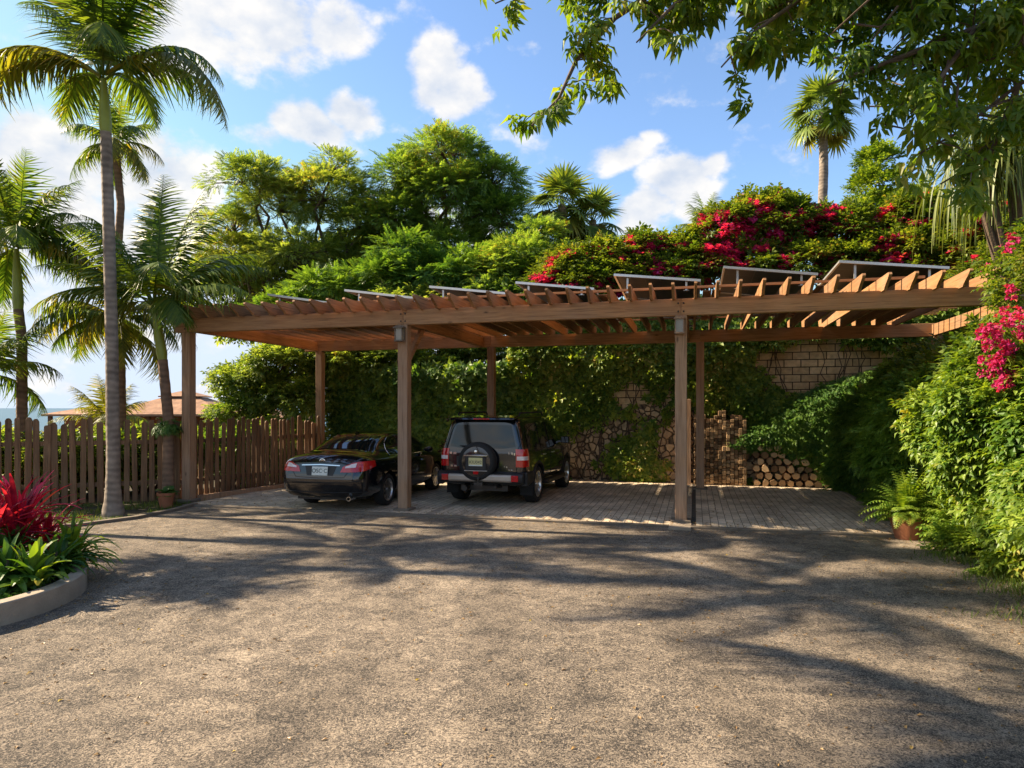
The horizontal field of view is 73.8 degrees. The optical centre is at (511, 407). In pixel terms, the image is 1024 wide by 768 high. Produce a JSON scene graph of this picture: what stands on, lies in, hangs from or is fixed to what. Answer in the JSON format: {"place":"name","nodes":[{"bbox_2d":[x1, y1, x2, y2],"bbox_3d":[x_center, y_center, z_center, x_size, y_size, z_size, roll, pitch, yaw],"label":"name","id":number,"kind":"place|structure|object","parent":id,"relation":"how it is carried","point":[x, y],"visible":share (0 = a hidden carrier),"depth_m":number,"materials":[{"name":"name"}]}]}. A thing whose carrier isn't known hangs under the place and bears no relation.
{"place":"outdoors","nodes":[
{"label":"outdoors","id":0,"kind":"place"},
{"bbox_2d":[0,408,329,432],"bbox_3d":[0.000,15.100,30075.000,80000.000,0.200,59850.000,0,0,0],"label":"sea","id":1,"kind":"structure","parent":0,"point":[6,413],"depth_m":1210.66,"materials":[{"name":"blue liquid"}]},
{"bbox_2d":[0,507,1023,767],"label":"asphalt yard","id":2,"kind":"structure","parent":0,"point":[624,657],"depth_m":5.57,"materials":[{"name":"asphalt"}]},
{"bbox_2d":[0,563,86,626],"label":"planter bed","id":3,"kind":"object","parent":2,"relation":"on","point":[57,592],"visible":0.4,"depth_m":6.67,"materials":[{"name":"concrete"}]},
{"bbox_2d":[0,533,53,593],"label":"broadleaf plant","id":4,"kind":"object","parent":3,"relation":"on","point":[6,554],"visible":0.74,"depth_m":6.88,"materials":[{"name":"green plant"}]},
{"bbox_2d":[0,478,58,550],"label":"red cordyline","id":5,"kind":"object","parent":3,"relation":"on","point":[6,520],"visible":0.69,"depth_m":7.64,"materials":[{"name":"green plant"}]},
{"bbox_2d":[0,517,61,563],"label":"red bromeliad plant","id":6,"kind":"object","parent":3,"relation":"on","point":[9,539],"visible":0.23,"depth_m":7.61,"materials":[{"name":"green plant"}]},
{"bbox_2d":[0,571,63,599],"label":"ground cover","id":7,"kind":"object","parent":3,"relation":"in","point":[7,594],"visible":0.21,"depth_m":6.83,"materials":[{"name":"green plant"}]},
{"bbox_2d":[0,537,70,587],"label":"broadleaf plant","id":8,"kind":"object","parent":3,"relation":"on","point":[38,561],"visible":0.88,"depth_m":6.90,"materials":[{"name":"green plant"}]},
{"bbox_2d":[0,470,95,551],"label":"red cordyline","id":9,"kind":"object","parent":3,"relation":"in","point":[10,498],"visible":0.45,"depth_m":7.85,"materials":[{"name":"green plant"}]},
{"bbox_2d":[13,496,89,555],"bbox_3d":[-5.569,1.478,8.138,1.144,1.013,1.138,0,0,27],"label":"dracaena","id":10,"kind":"object","parent":3,"relation":"in","point":[47,524],"visible":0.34,"depth_m":8.02,"materials":[{"name":"green plant"}]},
{"bbox_2d":[13,532,98,585],"bbox_3d":[-5.060,1.659,7.502,0.946,0.617,0.966,0,0,0],"label":"green dracaena","id":11,"kind":"object","parent":3,"relation":"in","point":[56,548],"visible":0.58,"depth_m":7.50,"materials":[{"name":"green plant"}]},
{"bbox_2d":[21,511,122,573],"bbox_3d":[-5.101,1.608,7.906,1.102,0.765,0.957,0,0,0],"label":"green dracaena","id":12,"kind":"object","parent":3,"relation":"in","point":[74,529],"visible":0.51,"depth_m":7.90,"materials":[{"name":"green plant"}]},
{"bbox_2d":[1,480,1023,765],"bbox_3d":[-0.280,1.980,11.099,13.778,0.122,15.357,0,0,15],"label":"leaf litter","id":13,"kind":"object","parent":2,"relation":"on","point":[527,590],"visible":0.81,"depth_m":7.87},
{"bbox_2d":[858,465,946,540],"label":"potted fern","id":14,"kind":"object","parent":2,"relation":"on","point":[907,508],"visible":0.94,"depth_m":10.31,"materials":[{"name":"green plant"}]},
{"bbox_2d":[0,0,1023,407],"label":"sky","id":15,"kind":"structure","parent":0,"point":[295,75],"materials":[{"name":"blue"}]},
{"bbox_2d":[2,368,1023,581],"bbox_3d":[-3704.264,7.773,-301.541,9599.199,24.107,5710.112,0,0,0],"label":"ground","id":16,"kind":"structure","parent":0,"point":[134,511],"depth_m":13.86,"materials":[{"name":"soil"}]},
{"bbox_2d":[0,307,63,417],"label":"coconut palm","id":17,"kind":"object","parent":16,"relation":"on","point":[9,346],"visible":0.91,"depth_m":14.85,"materials":[{"name":"green plant"}]},
{"bbox_2d":[0,147,122,494],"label":"coconut palm","id":18,"kind":"object","parent":16,"relation":"on","point":[25,223],"visible":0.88,"depth_m":15.11,"materials":[{"name":"green plant"}]},
{"bbox_2d":[1,424,131,497],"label":"bush","id":19,"kind":"object","parent":16,"relation":"on","point":[78,447],"visible":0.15,"depth_m":15.06,"materials":[{"name":"green plant"}]},
{"bbox_2d":[2,425,157,494],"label":"bush","id":20,"kind":"object","parent":16,"relation":"on","point":[122,472],"visible":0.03,"depth_m":15.84,"materials":[{"name":"green plant"}]},
{"bbox_2d":[41,408,142,433],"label":"pavilion","id":21,"kind":"structure","parent":16,"relation":"on","point":[60,413],"depth_m":42.22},
{"bbox_2d":[46,373,148,489],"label":"areca palm","id":22,"kind":"object","parent":16,"relation":"on","point":[100,412],"visible":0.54,"depth_m":20.79,"materials":[{"name":"green plant"}]},
{"bbox_2d":[0,503,197,529],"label":"verge kerb","id":23,"kind":"structure","parent":16,"relation":"on","point":[174,509],"depth_m":12.35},
{"bbox_2d":[20,249,197,492],"bbox_3d":[-9.496,-0.629,16.305,3.796,6.858,3.286,0,0,0],"label":"coconut palm","id":24,"kind":"object","parent":16,"relation":"on","point":[129,336],"visible":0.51,"depth_m":16.25,"materials":[{"name":"green plant"}]},
{"bbox_2d":[60,94,164,286],"bbox_3d":[-10.856,-2.770,18.578,2.531,11.540,2.556,0,0,0],"label":"coconut palm","id":25,"kind":"object","parent":16,"relation":"on","point":[120,131],"visible":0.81,"depth_m":18.41,"materials":[{"name":"green plant"}]},
{"bbox_2d":[0,0,228,516],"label":"coconut palm","id":26,"kind":"object","parent":16,"relation":"on","point":[101,34],"visible":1,"depth_m":12.71,"materials":[{"name":"green plant"}]},
{"bbox_2d":[68,420,213,491],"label":"bush","id":27,"kind":"object","parent":16,"relation":"on","point":[138,427],"visible":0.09,"depth_m":16.20,"materials":[{"name":"green plant"}]},
{"bbox_2d":[27,174,269,502],"bbox_3d":[-7.471,-1.324,14.419,4.875,7.447,3.776,0,0,0],"label":"coconut palm","id":28,"kind":"object","parent":16,"relation":"on","point":[157,274],"visible":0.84,"depth_m":14.19,"materials":[{"name":"green plant"}]},
{"bbox_2d":[0,416,319,506],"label":"picket fence","id":29,"kind":"object","parent":16,"relation":"on","point":[257,437],"visible":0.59,"depth_m":14.44,"materials":[{"name":"wood"}]},
{"bbox_2d":[151,418,183,437],"bbox_3d":[-7.199,0.413,14.311,0.620,0.436,0.642,0,0,0],"label":"hanging basket","id":30,"kind":"object","parent":29,"relation":"hanging from","point":[161,429],"visible":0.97,"depth_m":14.13,"materials":[{"name":"plant"}]},
{"bbox_2d":[155,485,178,507],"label":"potted plant","id":31,"kind":"object","parent":16,"relation":"on","point":[165,496],"visible":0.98,"depth_m":13.65,"materials":[{"name":"green plant"}]},
{"bbox_2d":[127,391,244,430],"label":"pavilion","id":32,"kind":"structure","parent":16,"relation":"on","point":[153,409],"depth_m":38.14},
{"bbox_2d":[197,484,284,500],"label":"fence kerb","id":33,"kind":"structure","parent":16,"relation":"on","point":[209,496],"depth_m":15.55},
{"bbox_2d":[197,417,290,487],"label":"bush","id":34,"kind":"object","parent":16,"relation":"on","point":[220,431],"visible":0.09,"depth_m":17.24,"materials":[{"name":"green plant"}]},
{"bbox_2d":[198,342,362,428],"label":"leafy tree","id":35,"kind":"object","parent":16,"relation":"on","point":[259,382],"visible":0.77,"depth_m":19.90,"materials":[{"name":"green plant"}]},
{"bbox_2d":[245,410,333,483],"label":"bush","id":36,"kind":"object","parent":16,"relation":"on","point":[327,430],"visible":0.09,"depth_m":19.40,"materials":[{"name":"green plant"}]},
{"bbox_2d":[174,227,405,419],"bbox_3d":[-7.878,-2.087,27.009,11.193,10.774,3.745,0,0,0],"label":"leafy tree","id":37,"kind":"object","parent":16,"relation":"on","point":[221,340],"visible":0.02,"depth_m":26.49,"materials":[{"name":"green plant"}]},
{"bbox_2d":[185,142,399,418],"bbox_3d":[-7.910,-3.314,24.781,8.206,13.028,4.656,0,0,0],"label":"feathery tree","id":38,"kind":"object","parent":16,"relation":"on","point":[289,192],"visible":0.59,"depth_m":24.21,"materials":[{"name":"green plant"}]},
{"bbox_2d":[234,222,515,305],"bbox_3d":[-4.305,-1.770,22.564,9.517,8.740,3.860,0,0,0],"label":"evergreen tree","id":39,"kind":"object","parent":16,"relation":"on","point":[412,262],"visible":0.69,"depth_m":21.69,"materials":[{"name":"green plant"}]},
{"bbox_2d":[298,278,518,388],"bbox_3d":[-2.998,-0.778,21.159,6.705,6.555,3.665,0,0,0],"label":"leafy tree","id":40,"kind":"object","parent":16,"relation":"on","point":[377,358],"visible":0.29,"depth_m":20.08,"materials":[{"name":"green plant"}]},
{"bbox_2d":[339,118,537,297],"bbox_3d":[-2.355,-4.084,24.956,8.174,12.769,4.845,0,0,0],"label":"round tree","id":41,"kind":"object","parent":16,"relation":"on","point":[450,179],"visible":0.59,"depth_m":24.04,"materials":[{"name":"green plant"}]},
{"bbox_2d":[449,212,600,300],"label":"evergreen tree","id":42,"kind":"object","parent":16,"relation":"on","point":[519,250],"visible":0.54,"depth_m":21.24,"materials":[{"name":"green plant"}]},
{"bbox_2d":[35,487,1023,624],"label":"grass","id":43,"kind":"structure","parent":16,"relation":"on","point":[956,557],"depth_m":8.94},
{"bbox_2d":[524,160,602,242],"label":"fan palm","id":44,"kind":"object","parent":16,"relation":"on","point":[560,180],"visible":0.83,"depth_m":22.64,"materials":[{"name":"green plant"}]},
{"bbox_2d":[514,228,645,297],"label":"bougainvillea","id":45,"kind":"object","parent":16,"relation":"on","point":[565,262],"visible":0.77,"depth_m":18.60,"materials":[{"name":"green plant"}]},
{"bbox_2d":[565,183,625,244],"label":"fan palm","id":46,"kind":"object","parent":16,"relation":"on","point":[605,199],"visible":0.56,"depth_m":23.61,"materials":[{"name":"green plant"}]},
{"bbox_2d":[596,221,716,298],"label":"bougainvillea","id":47,"kind":"object","parent":16,"relation":"on","point":[655,246],"visible":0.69,"depth_m":18.34,"materials":[{"name":"green plant"}]},
{"bbox_2d":[343,310,970,485],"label":"retaining wall","id":48,"kind":"structure","parent":16,"relation":"on","point":[801,365],"depth_m":17.58,"materials":[{"name":"stone"}]},
{"bbox_2d":[325,358,516,451],"bbox_3d":[-2.817,0.411,19.711,6.126,3.728,1.043,0,0,15],"label":"creeper","id":49,"kind":"object","parent":48,"relation":"attached to","point":[454,388],"visible":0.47,"depth_m":19.62,"materials":[{"name":"green plant"}]},
{"bbox_2d":[502,297,674,482],"bbox_3d":[2.139,-0.404,18.509,5.027,5.389,0.741,0,0,14],"label":"creeper","id":50,"kind":"object","parent":48,"relation":"attached to","point":[577,404],"visible":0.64,"depth_m":18.40,"materials":[{"name":"green plant"}]},
{"bbox_2d":[825,306,983,405],"bbox_3d":[10.159,-1.035,16.373,5.185,4.179,0.790,0,0,15],"label":"creeper","id":51,"kind":"object","parent":48,"relation":"attached to","point":[887,345],"visible":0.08,"depth_m":16.54,"materials":[{"name":"green plant"}]},
{"bbox_2d":[672,191,730,289],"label":"bamboo palm","id":52,"kind":"object","parent":16,"relation":"on","point":[697,210],"visible":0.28,"depth_m":19.20,"materials":[{"name":"green plant"}]},
{"bbox_2d":[663,181,825,289],"bbox_3d":[6.416,-4.024,18.736,4.934,4.503,2.877,0,0,0],"label":"bougainvillea","id":53,"kind":"object","parent":16,"relation":"on","point":[757,219],"visible":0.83,"depth_m":18.14,"materials":[{"name":"green plant"}]},
{"bbox_2d":[480,0,1023,224],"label":"overhanging tree","id":54,"kind":"object","parent":16,"relation":"on","point":[988,34],"visible":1,"depth_m":5.77,"materials":[{"name":"green plant"}]},
{"bbox_2d":[673,293,832,486],"bbox_3d":[6.115,-0.433,17.446,4.016,5.297,0.817,0,0,14],"label":"creeper","id":55,"kind":"object","parent":16,"relation":"on","point":[737,384],"visible":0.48,"depth_m":17.40,"materials":[{"name":"green plant"}]},
{"bbox_2d":[725,366,877,487],"bbox_3d":[7.315,0.632,16.833,4.215,3.390,0.856,0,0,18],"label":"creeper","id":56,"kind":"object","parent":16,"relation":"on","point":[805,424],"visible":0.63,"depth_m":16.81,"materials":[{"name":"green plant"}]},
{"bbox_2d":[781,67,860,284],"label":"fan palm","id":57,"kind":"object","parent":16,"relation":"on","point":[816,92],"visible":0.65,"depth_m":24.87,"materials":[{"name":"green plant"}]},
{"bbox_2d":[755,194,911,287],"bbox_3d":[8.411,-3.776,18.264,4.317,4.001,3.088,0,0,0],"label":"bougainvillea","id":58,"kind":"object","parent":16,"relation":"on","point":[824,252],"visible":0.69,"depth_m":17.60,"materials":[{"name":"green plant"}]},
{"bbox_2d":[814,381,873,501],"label":"hedge shrub","id":59,"kind":"object","parent":16,"relation":"on","point":[834,475],"visible":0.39,"depth_m":15.67,"materials":[{"name":"green plant"}]},
{"bbox_2d":[839,137,915,236],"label":"conical tree","id":60,"kind":"object","parent":16,"relation":"on","point":[869,173],"visible":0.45,"depth_m":19.39,"materials":[{"name":"green plant"}]},
{"bbox_2d":[841,353,926,520],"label":"hedge shrub","id":61,"kind":"object","parent":16,"relation":"on","point":[870,438],"visible":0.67,"depth_m":12.20,"materials":[{"name":"green plant"}]},
{"bbox_2d":[891,165,947,190],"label":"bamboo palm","id":62,"kind":"object","parent":16,"relation":"on","point":[919,181],"visible":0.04,"depth_m":18.50,"materials":[{"name":"green plant"}]},
{"bbox_2d":[856,182,984,282],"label":"bougainvillea","id":63,"kind":"object","parent":16,"relation":"on","point":[903,225],"visible":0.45,"depth_m":17.07,"materials":[{"name":"green plant"}]},
{"bbox_2d":[882,354,971,544],"bbox_3d":[6.417,0.760,10.364,1.620,3.086,3.047,0,0,11],"label":"hedge shrub","id":64,"kind":"object","parent":16,"relation":"on","point":[912,430],"visible":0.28,"depth_m":10.04,"materials":[{"name":"green plant"}]},
{"bbox_2d":[914,491,984,557],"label":"shrub","id":65,"kind":"object","parent":16,"relation":"on","point":[950,529],"visible":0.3,"depth_m":9.43,"materials":[{"name":"green plant"}]},
{"bbox_2d":[928,174,1010,283],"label":"bougainvillea","id":66,"kind":"object","parent":16,"relation":"on","point":[981,247],"visible":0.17,"depth_m":16.04,"materials":[{"name":"green plant"}]},
{"bbox_2d":[919,333,1023,581],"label":"hedge shrub","id":67,"kind":"object","parent":16,"relation":"on","point":[961,475],"visible":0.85,"depth_m":8.29,"materials":[{"name":"green plant"}]},
{"bbox_2d":[962,217,1023,426],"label":"bougainvillea","id":68,"kind":"object","parent":16,"relation":"on","point":[998,292],"visible":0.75,"depth_m":8.72,"materials":[{"name":"pink plant"}]},
{"bbox_2d":[989,460,1023,553],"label":"hedge shrub","id":69,"kind":"object","parent":16,"relation":"on","point":[1018,521],"visible":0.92,"depth_m":6.36,"materials":[{"name":"green plant"}]},
{"bbox_2d":[183,479,894,537],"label":"paving","id":70,"kind":"structure","parent":0,"point":[702,504],"depth_m":13.62,"materials":[{"name":"stone"}]},
{"bbox_2d":[283,430,441,504],"bbox_3d":[-3.056,1.227,15.210,2.160,1.477,4.806,0,0,14],"label":"parked sedan","id":71,"kind":"object","parent":70,"relation":"on","point":[355,465],"visible":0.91,"depth_m":13.28,"materials":[{"name":"black paint"}]},
{"bbox_2d":[438,411,569,501],"bbox_3d":[0.009,1.018,15.639,2.310,1.893,4.680,0,0,17],"label":"parked suv","id":72,"kind":"object","parent":70,"relation":"on","point":[526,454],"visible":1,"depth_m":13.75,"materials":[{"name":"black paint"}]},
{"bbox_2d":[175,267,1023,522],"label":"pergola","id":73,"kind":"object","parent":70,"relation":"on","point":[319,328],"visible":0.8,"depth_m":13.55,"materials":[{"name":"wood"}]},
{"bbox_2d":[267,293,325,302],"bbox_3d":[-4.163,-2.296,15.638,1.599,0.331,2.497,0,0,15],"label":"solar panel","id":74,"kind":"object","parent":73,"relation":"on","point":[286,298],"visible":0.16,"depth_m":14.59,"materials":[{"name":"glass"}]},
{"bbox_2d":[344,289,431,301],"bbox_3d":[-2.252,-2.300,15.207,1.849,0.339,2.652,0,0,15],"label":"solar panel","id":75,"kind":"object","parent":73,"relation":"on","point":[370,295],"visible":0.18,"depth_m":14.14,"materials":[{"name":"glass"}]},
{"bbox_2d":[393,325,405,341],"bbox_3d":[-2.144,-1.420,13.013,0.200,0.300,0.170,0,0,15],"label":"wall lantern","id":76,"kind":"object","parent":73,"relation":"attached to","point":[400,333],"depth_m":12.97,"materials":[{"name":"grey glass"}]},
{"bbox_2d":[429,286,507,301],"bbox_3d":[-0.257,-2.298,15.665,1.701,0.314,4.570,0,0,15],"label":"solar panel","id":77,"kind":"object","parent":73,"relation":"on","point":[443,291],"visible":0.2,"depth_m":13.71,"materials":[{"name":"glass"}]},
{"bbox_2d":[515,281,618,321],"bbox_3d":[1.389,-2.298,15.224,1.539,0.313,4.571,0,0,15],"label":"solar panel","id":78,"kind":"object","parent":73,"relation":"on","point":[535,287],"visible":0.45,"depth_m":13.49,"materials":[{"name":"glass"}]},
{"bbox_2d":[614,274,700,320],"bbox_3d":[3.235,-2.325,14.729,1.584,0.367,4.571,0,0,15],"label":"solar panel","id":79,"kind":"object","parent":73,"relation":"on","point":[623,281],"visible":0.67,"depth_m":13.22,"materials":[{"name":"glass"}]},
{"bbox_2d":[673,316,685,333],"bbox_3d":[2.866,-1.420,11.671,0.200,0.300,0.170,0,0,15],"label":"wall lantern","id":80,"kind":"object","parent":73,"relation":"attached to","point":[679,324],"depth_m":11.62,"materials":[{"name":"grey glass"}]},
{"bbox_2d":[719,266,817,316],"bbox_3d":[5.122,-2.346,14.223,1.594,0.406,4.572,0,0,15],"label":"solar panel","id":81,"kind":"object","parent":73,"relation":"on","point":[732,275],"visible":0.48,"depth_m":12.71,"materials":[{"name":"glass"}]},
{"bbox_2d":[818,260,949,311],"bbox_3d":[7.014,-2.343,13.716,1.698,0.401,4.572,0,0,15],"label":"solar panel","id":82,"kind":"object","parent":73,"relation":"on","point":[845,269],"visible":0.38,"depth_m":11.98,"materials":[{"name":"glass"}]},
{"bbox_2d":[687,399,690,484],"bbox_3d":[4.518,0.872,17.587,0.180,2.200,0.100,0,-3,15],"label":"timber plank","id":83,"kind":"object","parent":70,"relation":"on","point":[688,441],"visible":0.58,"depth_m":17.53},
{"bbox_2d":[753,479,760,485],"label":"split log","id":84,"kind":"object","parent":70,"relation":"on","point":[756,482],"visible":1,"depth_m":17.19,"materials":[{"name":"brown wood"}]},
{"bbox_2d":[753,465,759,470],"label":"split log","id":85,"kind":"object","parent":84,"relation":"on","point":[756,467],"visible":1,"depth_m":17.15,"materials":[{"name":"brown wood"}]},
{"bbox_2d":[757,458,763,464],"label":"split log","id":86,"kind":"object","parent":85,"relation":"on","point":[760,461],"visible":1,"depth_m":17.11,"materials":[{"name":"brown wood"}]},
{"bbox_2d":[760,451,768,458],"bbox_3d":[6.363,1.181,17.193,0.177,0.181,0.243,20,5,13],"label":"split log","id":87,"kind":"object","parent":86,"relation":"on","point":[764,455],"visible":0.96,"depth_m":17.08,"materials":[{"name":"brown wood"}]},
{"bbox_2d":[762,478,768,486],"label":"split log","id":88,"kind":"object","parent":70,"relation":"on","point":[765,481],"visible":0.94,"depth_m":17.09,"materials":[{"name":"brown wood"}]},
{"bbox_2d":[764,472,771,479],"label":"split log","id":89,"kind":"object","parent":88,"relation":"on","point":[768,475],"visible":0.93,"depth_m":17.09,"materials":[{"name":"brown wood"}]},
{"bbox_2d":[761,463,768,471],"bbox_3d":[6.372,1.520,17.196,0.158,0.209,0.295,-34,-10,16],"label":"split log","id":90,"kind":"object","parent":89,"relation":"on","point":[764,467],"visible":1,"depth_m":17.06,"materials":[{"name":"brown wood"}]},
{"bbox_2d":[765,456,772,464],"bbox_3d":[6.506,1.333,17.287,0.156,0.209,0.307,22,4,11],"label":"split log","id":91,"kind":"object","parent":90,"relation":"on","point":[769,460],"visible":0.91,"depth_m":17.14,"materials":[{"name":"brown wood"}]},
{"bbox_2d":[778,479,785,486],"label":"split log","id":92,"kind":"object","parent":70,"relation":"on","point":[781,483],"visible":0.86,"depth_m":17.06,"materials":[{"name":"brown wood"}]},
{"bbox_2d":[774,472,781,478],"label":"split log","id":93,"kind":"object","parent":92,"relation":"on","point":[777,475],"visible":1,"depth_m":17.06,"materials":[{"name":"brown wood"}]},
{"bbox_2d":[770,465,777,471],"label":"split log","id":94,"kind":"object","parent":93,"relation":"on","point":[773,468],"visible":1,"depth_m":17.10,"materials":[{"name":"brown wood"}]},
{"bbox_2d":[777,465,785,473],"bbox_3d":[6.789,1.530,17.178,0.172,0.190,0.311,-18,-4,12],"label":"split log","id":95,"kind":"object","parent":93,"relation":"on","point":[781,469],"visible":0.94,"depth_m":17.03,"materials":[{"name":"brown wood"}]},
{"bbox_2d":[786,480,793,486],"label":"split log","id":96,"kind":"object","parent":70,"relation":"on","point":[790,483],"visible":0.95,"depth_m":16.93,"materials":[{"name":"brown wood"}]},
{"bbox_2d":[782,472,790,479],"bbox_3d":[6.888,1.715,17.170,0.178,0.161,0.296,31,5,9],"label":"split log","id":97,"kind":"object","parent":96,"relation":"on","point":[786,476],"visible":0.86,"depth_m":17.03,"materials":[{"name":"brown wood"}]},
{"bbox_2d":[794,480,802,486],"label":"split log","id":98,"kind":"object","parent":70,"relation":"on","point":[797,483],"visible":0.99,"depth_m":16.96,"materials":[{"name":"brown wood"}]},
{"bbox_2d":[791,472,799,478],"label":"split log","id":99,"kind":"object","parent":98,"relation":"on","point":[795,475],"visible":1,"depth_m":16.89,"materials":[{"name":"brown wood"}]},
{"bbox_2d":[787,465,793,472],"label":"split log","id":100,"kind":"object","parent":99,"relation":"on","point":[790,468],"visible":1,"depth_m":16.95,"materials":[{"name":"brown wood"}]},
{"bbox_2d":[804,479,813,486],"bbox_3d":[7.389,1.866,17.006,0.196,0.162,0.255,-18,-6,17],"label":"split log","id":101,"kind":"object","parent":70,"relation":"on","point":[808,483],"visible":0.91,"depth_m":16.89,"materials":[{"name":"brown wood"}]},
{"bbox_2d":[800,473,808,480],"bbox_3d":[7.282,1.719,16.993,0.159,0.180,0.339,-12,-3,16],"label":"split log","id":102,"kind":"object","parent":101,"relation":"on","point":[804,476],"visible":0.99,"depth_m":16.84,"materials":[{"name":"brown wood"}]},
{"bbox_2d":[808,473,816,479],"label":"split log","id":103,"kind":"object","parent":101,"relation":"on","point":[812,476],"visible":0.82,"depth_m":16.83,"materials":[{"name":"brown wood"}]},
{"bbox_2d":[813,480,822,487],"bbox_3d":[7.592,1.892,16.951,0.177,0.203,0.325,-11,-3,17],"label":"split log","id":104,"kind":"object","parent":70,"relation":"on","point":[817,484],"visible":0.8,"depth_m":16.80,"materials":[{"name":"brown wood"}]},
{"bbox_2d":[857,395,1023,482],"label":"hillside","id":105,"kind":"structure","parent":0,"point":[979,442],"depth_m":8.45,"materials":[{"name":"plant"}]},
{"bbox_2d":[849,312,1023,402],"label":"hedge shrub","id":106,"kind":"object","parent":105,"relation":"on","point":[931,354],"visible":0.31,"depth_m":11.58,"materials":[{"name":"green plant"}]},
{"bbox_2d":[896,89,1023,283],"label":"weeping plant","id":107,"kind":"object","parent":105,"relation":"on","point":[1013,177],"visible":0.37,"depth_m":12.40,"materials":[{"name":"green plant"}]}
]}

